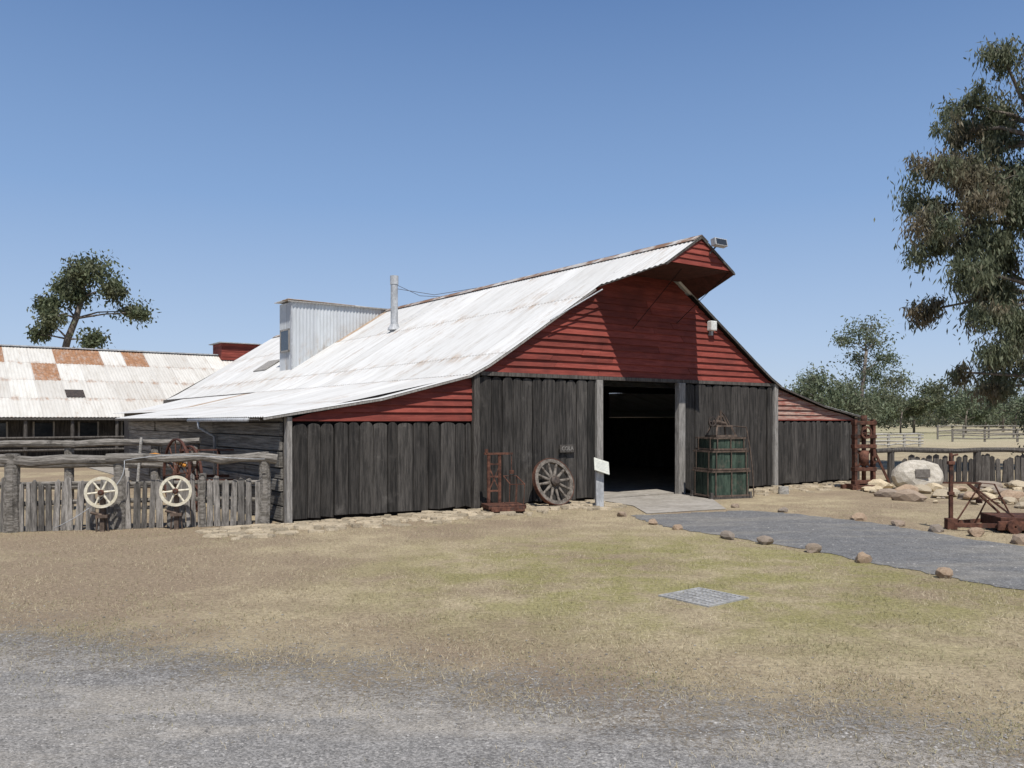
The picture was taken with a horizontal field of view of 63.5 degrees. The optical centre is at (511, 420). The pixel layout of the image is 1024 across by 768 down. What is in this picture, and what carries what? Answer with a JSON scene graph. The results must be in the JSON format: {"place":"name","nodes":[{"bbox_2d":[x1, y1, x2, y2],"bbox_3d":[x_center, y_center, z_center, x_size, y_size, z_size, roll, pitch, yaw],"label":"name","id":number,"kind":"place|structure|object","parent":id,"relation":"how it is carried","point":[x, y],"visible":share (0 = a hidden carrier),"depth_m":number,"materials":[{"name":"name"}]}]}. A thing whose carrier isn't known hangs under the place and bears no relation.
{"place":"outdoors","nodes":[
{"label":"outdoors","id":0,"kind":"place"},
{"bbox_2d":[0,421,1023,767],"bbox_3d":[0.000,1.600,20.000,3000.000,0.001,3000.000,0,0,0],"label":"ground","id":1,"kind":"structure","parent":0,"point":[518,629],"depth_m":7.08,"materials":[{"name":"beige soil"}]},
{"bbox_2d":[23,248,160,348],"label":"gum tree","id":2,"kind":"object","parent":1,"relation":"on","point":[73,284],"visible":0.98,"depth_m":59.55,"materials":[{"name":"green plant"}]},
{"bbox_2d":[0,438,200,509],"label":"yard rail fence","id":3,"kind":"object","parent":1,"relation":"on","point":[70,445],"visible":0.52,"depth_m":14.72,"materials":[{"name":"grey wood"}]},
{"bbox_2d":[84,477,118,531],"bbox_3d":[-5.896,1.203,11.905,0.450,0.796,0.208,0,0,-13],"label":"hand cranked machine","id":4,"kind":"object","parent":1,"relation":"on","point":[102,515],"visible":1,"depth_m":11.87,"materials":[{"name":"beige paint"}]},
{"bbox_2d":[0,342,261,456],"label":"long shed","id":5,"kind":"structure","parent":1,"relation":"on","point":[60,393],"depth_m":32.79,"materials":[{"name":"metal"}]},
{"bbox_2d":[0,422,7,436],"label":"window","id":6,"kind":"structure","parent":5,"relation":"in","point":[3,426],"depth_m":30.06,"materials":[{"name":"black glass"}]},
{"bbox_2d":[33,422,54,436],"bbox_3d":[-17.415,0.370,30.791,0.720,0.660,0.048,0,0,-36],"label":"window","id":7,"kind":"structure","parent":5,"relation":"in","point":[39,429],"depth_m":30.79,"materials":[{"name":"black glass"}]},
{"bbox_2d":[78,422,98,438],"bbox_3d":[-16.199,0.370,31.665,0.720,0.660,0.048,0,0,-36],"label":"window","id":8,"kind":"structure","parent":5,"relation":"in","point":[84,429],"depth_m":31.66,"materials":[{"name":"black glass"}]},
{"bbox_2d":[121,422,123,435],"bbox_3d":[-14.987,0.370,32.534,0.720,0.660,0.048,0,0,-36],"label":"window","id":9,"kind":"structure","parent":5,"relation":"in","point":[122,424],"depth_m":32.34,"materials":[{"name":"black glass"}]},
{"bbox_2d":[0,452,277,532],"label":"slab fence","id":10,"kind":"object","parent":1,"relation":"on","point":[13,503],"visible":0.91,"depth_m":12.16,"materials":[{"name":"grey wood"}]},
{"bbox_2d":[159,475,191,529],"bbox_3d":[-4.926,1.203,12.145,0.450,0.796,0.208,0,0,-13],"label":"hand cranked machine","id":11,"kind":"object","parent":1,"relation":"on","point":[176,513],"visible":1,"depth_m":12.11,"materials":[{"name":"beige paint"}]},
{"bbox_2d":[136,437,238,510],"bbox_3d":[-5.566,0.950,14.511,2.190,1.304,1.339,0,0,-10],"label":"farm machine","id":12,"kind":"object","parent":1,"relation":"on","point":[176,471],"visible":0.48,"depth_m":14.57,"materials":[{"name":"metal"}]},
{"bbox_2d":[86,235,868,522],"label":"wool shed","id":13,"kind":"structure","parent":1,"relation":"on","point":[343,410],"depth_m":17.12,"materials":[{"name":"weathered white iron"},{"name":"dark grey timber"},{"name":"red painted wood"}]},
{"bbox_2d":[559,445,574,452],"bbox_3d":[1.073,0.545,16.041,0.380,0.150,0.024,0,0,-36],"label":"wall plaque","id":14,"kind":"object","parent":13,"relation":"attached to","point":[566,448],"depth_m":16.02,"materials":[{"name":"grey metal"}]},
{"bbox_2d":[195,480,892,539],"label":"stone paving","id":15,"kind":"structure","parent":1,"relation":"on","point":[265,530],"depth_m":13.20,"materials":[{"name":"stone"}]},
{"bbox_2d":[481,449,525,512],"bbox_3d":[-0.140,1.049,14.378,0.680,1.099,0.520,0,0,-18],"label":"platform scale","id":16,"kind":"object","parent":15,"relation":"on","point":[515,506],"visible":0.94,"depth_m":14.48,"materials":[{"name":"metal"}]},
{"bbox_2d":[532,458,573,505],"bbox_3d":[0.780,1.138,15.386,0.910,0.910,0.196,0,-20,-36],"label":"wagon wheel","id":17,"kind":"object","parent":15,"relation":"on","point":[553,480],"visible":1,"depth_m":15.34,"materials":[{"name":"grey wood"}]},
{"bbox_2d":[594,457,609,506],"bbox_3d":[1.658,1.143,15.312,0.358,0.914,0.261,0,0,-13],"label":"information sign","id":18,"kind":"object","parent":15,"relation":"on","point":[601,467],"visible":0.95,"depth_m":15.28,"materials":[{"name":"white metal"}]},
{"bbox_2d":[617,511,626,516],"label":"border stone","id":19,"kind":"object","parent":1,"relation":"on","point":[621,514],"visible":0.89,"depth_m":13.75,"materials":[{"name":"stone"}]},
{"bbox_2d":[648,519,657,524],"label":"border stone","id":20,"kind":"object","parent":1,"relation":"on","point":[653,521],"visible":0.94,"depth_m":12.70,"materials":[{"name":"stone"}]},
{"bbox_2d":[672,524,682,529],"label":"border stone","id":21,"kind":"object","parent":1,"relation":"on","point":[677,527],"visible":0.91,"depth_m":12.10,"materials":[{"name":"stone"}]},
{"bbox_2d":[658,587,748,607],"bbox_3d":[1.730,1.593,7.480,0.570,0.014,0.570,0,0,-38],"label":"drain grate","id":22,"kind":"object","parent":1,"relation":"in","point":[705,596],"visible":1,"depth_m":7.46,"materials":[{"name":"metal"}]},
{"bbox_2d":[690,410,753,499],"bbox_3d":[4.362,0.696,17.206,1.050,1.808,0.782,0,0,-21],"label":"wool press","id":23,"kind":"object","parent":1,"relation":"on","point":[721,469],"visible":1,"depth_m":16.98,"materials":[{"name":"green paint"}]},
{"bbox_2d":[720,530,734,539],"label":"border stone","id":24,"kind":"object","parent":1,"relation":"on","point":[726,534],"visible":0.9,"depth_m":11.13,"materials":[{"name":"stone"}]},
{"bbox_2d":[731,503,738,507],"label":"border stone","id":25,"kind":"object","parent":1,"relation":"on","point":[736,505],"visible":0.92,"depth_m":15.16,"materials":[{"name":"stone"}]},
{"bbox_2d":[757,535,773,544],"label":"border stone","id":26,"kind":"object","parent":1,"relation":"on","point":[764,540],"visible":0.98,"depth_m":10.65,"materials":[{"name":"stone"}]},
{"bbox_2d":[778,507,787,511],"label":"border stone","id":27,"kind":"object","parent":1,"relation":"on","point":[783,509],"visible":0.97,"depth_m":14.40,"materials":[{"name":"stone"}]},
{"bbox_2d":[778,486,788,493],"bbox_3d":[5.913,1.520,18.043,0.233,0.160,0.228,0,0,24],"label":"stone block","id":28,"kind":"object","parent":1,"relation":"on","point":[783,489],"visible":1,"depth_m":17.95,"materials":[{"name":"beige stone"}]},
{"bbox_2d":[805,543,821,552],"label":"border stone","id":29,"kind":"object","parent":1,"relation":"on","point":[813,547],"visible":0.97,"depth_m":10.00,"materials":[{"name":"stone"}]},
{"bbox_2d":[784,361,898,429],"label":"gum tree","id":30,"kind":"object","parent":1,"relation":"on","point":[809,388],"visible":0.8,"depth_m":55.57,"materials":[{"name":"green plant"}]},
{"bbox_2d":[849,512,866,520],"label":"border stone","id":31,"kind":"object","parent":1,"relation":"on","point":[858,516],"visible":0.92,"depth_m":13.24,"materials":[{"name":"stone"}]},
{"bbox_2d":[855,551,871,562],"bbox_3d":[3.957,1.551,9.350,0.218,0.146,0.175,0,0,-25],"label":"border stone","id":32,"kind":"object","parent":1,"relation":"on","point":[862,557],"visible":0.95,"depth_m":9.28,"materials":[{"name":"stone"}]},
{"bbox_2d":[835,393,894,420],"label":"gum tree","id":33,"kind":"object","parent":1,"relation":"on","point":[870,410],"visible":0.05,"depth_m":96.46,"materials":[{"name":"green plant"}]},
{"bbox_2d":[840,415,890,489],"bbox_3d":[8.321,0.740,19.369,1.147,1.720,0.440,0,0,-15],"label":"rusty hydraulic press","id":34,"kind":"object","parent":1,"relation":"on","point":[856,483],"visible":0.92,"depth_m":19.27,"materials":[{"name":"metal"}]},
{"bbox_2d":[861,486,876,490],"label":"garden rock","id":35,"kind":"object","parent":1,"relation":"on","point":[862,488],"visible":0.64,"depth_m":18.69,"materials":[{"name":"stone"}]},
{"bbox_2d":[826,310,921,442],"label":"gum tree","id":36,"kind":"object","parent":1,"relation":"on","point":[890,381],"visible":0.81,"depth_m":60.04,"materials":[{"name":"green plant"}]},
{"bbox_2d":[866,479,893,488],"bbox_3d":[8.585,1.505,19.261,0.658,0.299,0.410,0,0,3],"label":"garden rock","id":37,"kind":"object","parent":1,"relation":"on","point":[883,484],"visible":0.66,"depth_m":19.14,"materials":[{"name":"stone"}]},
{"bbox_2d":[874,488,896,496],"bbox_3d":[7.912,1.528,17.355,0.614,0.216,0.329,0,0,27],"label":"garden rock","id":38,"kind":"object","parent":1,"relation":"on","point":[887,492],"visible":0.55,"depth_m":17.29,"materials":[{"name":"stone"}]},
{"bbox_2d":[891,520,904,526],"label":"border stone","id":39,"kind":"object","parent":1,"relation":"on","point":[900,523],"visible":0.88,"depth_m":12.48,"materials":[{"name":"stone"}]},
{"bbox_2d":[876,433,923,446],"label":"stock yard fence","id":40,"kind":"object","parent":1,"relation":"on","point":[904,440],"visible":0.89,"depth_m":50.10,"materials":[{"name":"grey wood"}]},
{"bbox_2d":[894,484,918,491],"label":"garden rock","id":41,"kind":"object","parent":1,"relation":"on","point":[909,486],"visible":0.44,"depth_m":17.77,"materials":[{"name":"stone"}]},
{"bbox_2d":[869,390,946,433],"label":"gum tree","id":42,"kind":"object","parent":1,"relation":"on","point":[929,402],"visible":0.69,"depth_m":97.09,"materials":[{"name":"green plant"}]},
{"bbox_2d":[890,489,927,500],"bbox_3d":[7.925,1.506,16.520,0.672,0.281,0.378,0,0,29],"label":"garden rock","id":43,"kind":"object","parent":1,"relation":"on","point":[906,495],"visible":0.89,"depth_m":16.41,"materials":[{"name":"stone"}]},
{"bbox_2d":[891,460,943,486],"bbox_3d":[9.492,1.288,19.389,1.209,0.734,0.639,0,0,0],"label":"memorial boulder","id":44,"kind":"object","parent":1,"relation":"on","point":[915,472],"visible":0.78,"depth_m":19.18,"materials":[{"name":"stone"}]},
{"bbox_2d":[820,391,1022,427],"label":"distant woodland","id":45,"kind":"object","parent":1,"relation":"on","point":[943,422],"visible":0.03,"depth_m":177.21,"materials":[{"name":"green plant"}]},
{"bbox_2d":[914,484,931,493],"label":"garden rock","id":46,"kind":"object","parent":1,"relation":"on","point":[924,489],"visible":0.57,"depth_m":18.10,"materials":[{"name":"stone"}]},
{"bbox_2d":[888,374,966,432],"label":"gum tree","id":47,"kind":"object","parent":1,"relation":"on","point":[932,387],"visible":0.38,"depth_m":103.12,"materials":[{"name":"green plant"}]},
{"bbox_2d":[927,483,942,491],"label":"garden rock","id":48,"kind":"object","parent":1,"relation":"on","point":[933,486],"visible":0.53,"depth_m":18.56,"materials":[{"name":"stone"}]},
{"bbox_2d":[928,524,943,532],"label":"border stone","id":49,"kind":"object","parent":1,"relation":"on","point":[936,528],"visible":0.88,"depth_m":11.82,"materials":[{"name":"stone"}]},
{"bbox_2d":[931,489,953,497],"bbox_3d":[8.906,1.535,17.127,0.460,0.243,0.459,0,0,28],"label":"garden rock","id":50,"kind":"object","parent":1,"relation":"on","point":[939,493],"visible":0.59,"depth_m":17.01,"materials":[{"name":"stone"}]},
{"bbox_2d":[935,567,952,578],"bbox_3d":[4.401,1.552,8.407,0.180,0.124,0.146,0,0,-4],"label":"border stone","id":51,"kind":"object","parent":1,"relation":"on","point":[944,572],"visible":0.96,"depth_m":8.37,"materials":[{"name":"stone"}]},
{"bbox_2d":[874,32,1023,413],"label":"gum tree","id":52,"kind":"object","parent":1,"relation":"on","point":[980,187],"visible":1,"depth_m":24.85,"materials":[{"name":"green plant"}]},
{"bbox_2d":[876,447,1023,482],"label":"slab fence","id":53,"kind":"object","parent":1,"relation":"on","point":[982,467],"visible":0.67,"depth_m":21.23,"materials":[{"name":"grey wood"}]},
{"bbox_2d":[945,488,959,496],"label":"garden rock","id":54,"kind":"object","parent":1,"relation":"on","point":[956,491],"visible":0.29,"depth_m":17.27,"materials":[{"name":"stone"}]},
{"bbox_2d":[953,485,966,490],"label":"garden rock","id":55,"kind":"object","parent":1,"relation":"on","point":[961,488],"visible":0.55,"depth_m":18.59,"materials":[{"name":"stone"}]},
{"bbox_2d":[957,493,964,499],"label":"garden rock","id":56,"kind":"object","parent":1,"relation":"on","point":[960,496],"visible":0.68,"depth_m":16.75,"materials":[{"name":"stone"}]},
{"bbox_2d":[930,390,1004,432],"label":"gum tree","id":57,"kind":"object","parent":1,"relation":"on","point":[955,407],"visible":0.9,"depth_m":103.36,"materials":[{"name":"green plant"}]},
{"bbox_2d":[963,491,977,499],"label":"garden rock","id":58,"kind":"object","parent":1,"relation":"on","point":[967,495],"visible":0.65,"depth_m":16.57,"materials":[{"name":"stone"}]},
{"bbox_2d":[967,527,984,536],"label":"border stone","id":59,"kind":"object","parent":1,"relation":"on","point":[976,532],"visible":0.98,"depth_m":11.39,"materials":[{"name":"stone"}]},
{"bbox_2d":[970,500,986,504],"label":"garden rock","id":60,"kind":"object","parent":1,"relation":"on","point":[973,502],"visible":0.62,"depth_m":15.70,"materials":[{"name":"stone"}]},
{"bbox_2d":[937,425,1023,438],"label":"stock yard fence","id":61,"kind":"object","parent":1,"relation":"on","point":[963,431],"visible":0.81,"depth_m":70.79,"materials":[{"name":"grey wood"}]},
{"bbox_2d":[943,453,1023,533],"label":"weighbridge scale","id":62,"kind":"object","parent":1,"relation":"on","point":[1012,523],"visible":0.99,"depth_m":12.13,"materials":[{"name":"metal"}]},
{"bbox_2d":[949,385,1021,428],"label":"gum tree","id":63,"kind":"object","parent":1,"relation":"on","point":[1003,412],"visible":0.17,"depth_m":110.06,"materials":[{"name":"green plant"}]},
{"bbox_2d":[980,488,993,493],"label":"garden rock","id":64,"kind":"object","parent":1,"relation":"on","point":[989,490],"visible":0.53,"depth_m":17.90,"materials":[{"name":"stone"}]},
{"bbox_2d":[951,428,1023,441],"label":"stock yard fence","id":65,"kind":"object","parent":1,"relation":"on","point":[1017,438],"visible":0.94,"depth_m":61.46,"materials":[{"name":"grey wood"}]},
{"bbox_2d":[980,492,995,501],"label":"garden rock","id":66,"kind":"object","parent":1,"relation":"on","point":[991,496],"visible":0.45,"depth_m":16.31,"materials":[{"name":"stone"}]},
{"bbox_2d":[974,481,1002,487],"bbox_3d":[11.132,1.540,19.338,0.593,0.255,0.401,0,0,26],"label":"garden rock","id":67,"kind":"object","parent":1,"relation":"on","point":[998,484],"visible":0.46,"depth_m":19.23,"materials":[{"name":"stone"}]},
{"bbox_2d":[965,376,1022,431],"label":"gum tree","id":68,"kind":"object","parent":1,"relation":"on","point":[1001,403],"visible":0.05,"depth_m":117.92,"materials":[{"name":"green plant"}]},
{"bbox_2d":[974,392,1023,432],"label":"gum tree","id":69,"kind":"object","parent":1,"relation":"on","point":[1019,408],"visible":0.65,"depth_m":102.17,"materials":[{"name":"green plant"}]},
{"bbox_2d":[991,486,1008,493],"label":"garden rock","id":70,"kind":"object","parent":1,"relation":"on","point":[995,490],"visible":0.36,"depth_m":17.94,"materials":[{"name":"stone"}]},
{"bbox_2d":[1001,497,1017,503],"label":"garden rock","id":71,"kind":"object","parent":1,"relation":"on","point":[1010,500],"visible":0.71,"depth_m":15.82,"materials":[{"name":"stone"}]},
{"bbox_2d":[998,491,1023,501],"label":"garden rock","id":72,"kind":"object","parent":1,"relation":"on","point":[1017,495],"visible":0.47,"depth_m":16.25,"materials":[{"name":"stone"}]},
{"bbox_2d":[1006,387,1023,454],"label":"gum tree","id":73,"kind":"object","parent":1,"relation":"on","point":[1021,417],"visible":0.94,"depth_m":27.04,"materials":[{"name":"green plant"}]},
{"bbox_2d":[1009,480,1023,488],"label":"garden rock","id":74,"kind":"object","parent":1,"relation":"on","point":[1015,483],"visible":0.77,"depth_m":19.31,"materials":[{"name":"stone"}]},
{"bbox_2d":[1010,534,1023,544],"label":"border stone","id":75,"kind":"object","parent":1,"relation":"on","point":[1017,539],"visible":0.85,"depth_m":10.68,"materials":[{"name":"stone"}]},
{"bbox_2d":[1014,502,1023,508],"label":"garden rock","id":76,"kind":"object","parent":1,"relation":"on","point":[1019,505],"visible":0.88,"depth_m":15.04,"materials":[{"name":"stone"}]},
{"bbox_2d":[0,587,1023,767],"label":"gravel road","id":77,"kind":"structure","parent":0,"point":[323,742],"depth_m":4.32,"materials":[{"name":"grey gravel"}]},
{"bbox_2d":[0,0,1023,404],"label":"sky","id":78,"kind":"structure","parent":0,"point":[241,158],"materials":[{"name":"blue"}]},
{"bbox_2d":[604,494,725,513],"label":"concrete pavement","id":79,"kind":"structure","parent":0,"point":[664,503],"depth_m":15.81,"materials":[{"name":"grey concrete"}]},
{"bbox_2d":[631,510,1023,589],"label":"gravel path","id":80,"kind":"structure","parent":0,"point":[959,558],"depth_m":10.90,"materials":[{"name":"grey gravel"}]}
]}

